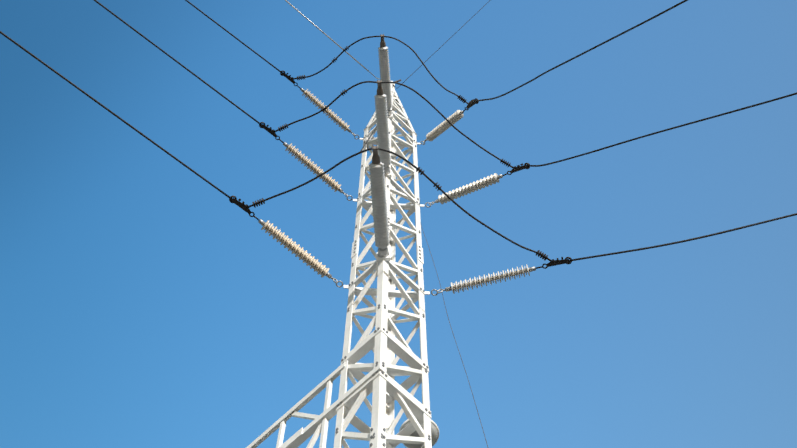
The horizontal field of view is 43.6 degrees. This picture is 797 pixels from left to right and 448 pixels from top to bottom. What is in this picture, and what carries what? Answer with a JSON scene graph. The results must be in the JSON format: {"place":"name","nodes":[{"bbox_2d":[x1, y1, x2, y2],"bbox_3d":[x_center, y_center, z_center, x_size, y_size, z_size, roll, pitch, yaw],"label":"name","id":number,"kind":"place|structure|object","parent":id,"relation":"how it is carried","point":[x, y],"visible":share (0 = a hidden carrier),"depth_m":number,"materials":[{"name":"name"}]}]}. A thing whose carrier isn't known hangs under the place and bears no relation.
{"place":"outdoors","nodes":[
{"label":"outdoors","id":0,"kind":"place"},
{"bbox_2d":[0,0,796,447],"label":"sky","id":1,"kind":"structure","parent":0,"point":[141,306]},
{"label":"ground","id":2,"kind":"structure","parent":0,"visible":0},
{"bbox_2d":[246,81,431,447],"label":"lattice tower","id":3,"kind":"structure","parent":2,"relation":"on","point":[385,348],"depth_m":7.86,"materials":[{"name":"white metal"}]},
{"bbox_2d":[94,0,260,124],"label":"conductor","id":4,"kind":"object","parent":3,"relation":"attached to","point":[148,40],"visible":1,"depth_m":9.91,"materials":[{"name":"black"}]},
{"bbox_2d":[229,196,342,287],"bbox_3d":[-0.968,0.162,8.682,1.282,0.133,0.106,41,-72,-16],"label":"insulator","id":5,"kind":"object","parent":3,"relation":"attached to","point":[301,253],"visible":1,"depth_m":8.67,"materials":[{"name":"white ceramic"}]},
{"bbox_2d":[0,31,231,198],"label":"conductor","id":6,"kind":"object","parent":5,"relation":"attached to","point":[107,109],"visible":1,"depth_m":8.06,"materials":[{"name":"black"}]},
{"bbox_2d":[259,122,352,200],"bbox_3d":[-0.968,-0.653,10.508,1.282,0.133,0.106,41,-72,-16],"label":"insulator","id":7,"kind":"object","parent":3,"relation":"attached to","point":[329,181],"visible":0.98,"depth_m":10.50,"materials":[{"name":"white ceramic"}]},
{"bbox_2d":[280,70,358,138],"bbox_3d":[-0.968,-1.468,12.335,1.282,0.133,0.106,41,-72,-16],"label":"insulator","id":8,"kind":"object","parent":3,"relation":"attached to","point":[341,123],"visible":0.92,"depth_m":12.32,"materials":[{"name":"white ceramic"}]},
{"bbox_2d":[185,0,281,72],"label":"conductor","id":9,"kind":"object","parent":8,"relation":"attached to","point":[232,35],"visible":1,"depth_m":11.82,"materials":[{"name":"black"}]},
{"bbox_2d":[285,0,378,78],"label":"earth wire","id":10,"kind":"object","parent":3,"relation":"attached to","point":[330,38],"visible":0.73,"depth_m":14.25,"materials":[{"name":"grey metal"}]},
{"bbox_2d":[361,126,376,150],"bbox_3d":[-0.361,-1.041,12.168,0.314,0.440,0.006,-42,-72,17],"label":"dark tower bar","id":11,"kind":"object","parent":3,"relation":"attached to","point":[369,138],"visible":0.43,"depth_m":12.16,"materials":[{"name":"grey metal"}]},
{"bbox_2d":[369,145,389,261],"bbox_3d":[-0.164,-0.176,8.553,0.128,0.128,1.046,-3,-66,1],"label":"post insulator","id":12,"kind":"object","parent":3,"relation":"attached to","point":[379,200],"visible":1,"depth_m":8.52,"materials":[{"name":"grey ceramic"}]},
{"bbox_2d":[374,79,391,177],"bbox_3d":[-0.164,-0.991,10.380,0.128,0.128,1.046,-3,-66,1],"label":"post insulator","id":13,"kind":"object","parent":3,"relation":"attached to","point":[381,111],"visible":0.96,"depth_m":10.33,"materials":[{"name":"grey ceramic"}]},
{"bbox_2d":[336,87,430,445],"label":"bolts","id":14,"kind":"object","parent":3,"relation":"attached to","point":[384,429],"visible":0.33,"depth_m":7.71,"materials":[{"name":"white metal"}]},
{"bbox_2d":[378,34,392,118],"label":"post insulator","id":15,"kind":"object","parent":3,"relation":"attached to","point":[384,68],"visible":0.79,"depth_m":12.14,"materials":[{"name":"grey ceramic"}]},
{"bbox_2d":[399,412,439,447],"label":"dish antenna","id":16,"kind":"object","parent":3,"relation":"attached to","point":[435,433],"visible":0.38,"depth_m":7.53,"materials":[{"name":"white paint"}]},
{"bbox_2d":[393,3,486,86],"bbox_3d":[9.949,-13.244,27.685,22.447,33.180,0.008,-24,-68,10],"label":"earth wire","id":17,"kind":"object","parent":3,"relation":"attached to","point":[442,45],"visible":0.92,"depth_m":15.48,"materials":[{"name":"black metal"}]},
{"bbox_2d":[420,98,478,144],"bbox_3d":[0.606,-1.223,12.040,0.106,0.782,1.032,35,-71,-14],"label":"insulator","id":18,"kind":"object","parent":3,"relation":"attached to","point":[445,125],"visible":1,"depth_m":12.03,"materials":[{"name":"white ceramic"}]},
{"bbox_2d":[282,36,467,102],"bbox_3d":[-0.242,-1.847,11.786,2.354,0.807,0.605,3,-66,-1],"label":"jumper","id":19,"kind":"object","parent":18,"relation":"attached to","point":[335,59],"visible":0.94,"depth_m":12.00,"materials":[{"name":"black"}]},
{"bbox_2d":[477,0,687,100],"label":"conductor","id":20,"kind":"object","parent":18,"relation":"attached to","point":[649,19],"visible":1,"depth_m":9.43,"materials":[{"name":"black"}]},
{"bbox_2d":[420,222,487,446],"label":"hanging cable","id":21,"kind":"object","parent":3,"relation":"attached to","point":[456,343],"visible":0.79,"depth_m":7.98,"materials":[{"name":"grey plastic"}]},
{"bbox_2d":[425,163,529,207],"bbox_3d":[0.812,-0.397,10.416,1.219,0.427,0.106,-29,-69,12],"label":"insulator","id":22,"kind":"object","parent":3,"relation":"attached to","point":[463,190],"visible":0.98,"depth_m":10.41,"materials":[{"name":"white ceramic"}]},
{"bbox_2d":[261,81,519,167],"bbox_3d":[-0.021,-1.065,10.143,2.773,0.460,0.672,6,-66,-3],"label":"jumper","id":23,"kind":"object","parent":22,"relation":"attached to","point":[420,95],"visible":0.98,"depth_m":10.18,"materials":[{"name":"black"}]},
{"bbox_2d":[528,92,796,166],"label":"conductor","id":24,"kind":"object","parent":22,"relation":"attached to","point":[665,130],"visible":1,"depth_m":9.14,"materials":[{"name":"black"}]},
{"bbox_2d":[431,257,571,295],"bbox_3d":[0.896,0.461,8.769,1.275,0.187,0.106,-17,-67,7],"label":"insulator","id":25,"kind":"object","parent":3,"relation":"attached to","point":[477,282],"visible":1,"depth_m":8.75,"materials":[{"name":"white ceramic"}]},
{"bbox_2d":[231,148,569,261],"bbox_3d":[0.085,-0.232,8.458,2.968,0.170,0.724,9,-66,-4],"label":"jumper","id":26,"kind":"object","parent":25,"relation":"attached to","point":[538,252],"visible":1,"depth_m":8.47,"materials":[{"name":"black"}]},
{"bbox_2d":[570,213,796,260],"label":"conductor","id":27,"kind":"object","parent":25,"relation":"attached to","point":[696,238],"visible":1,"depth_m":8.31,"materials":[{"name":"black"}]}
]}

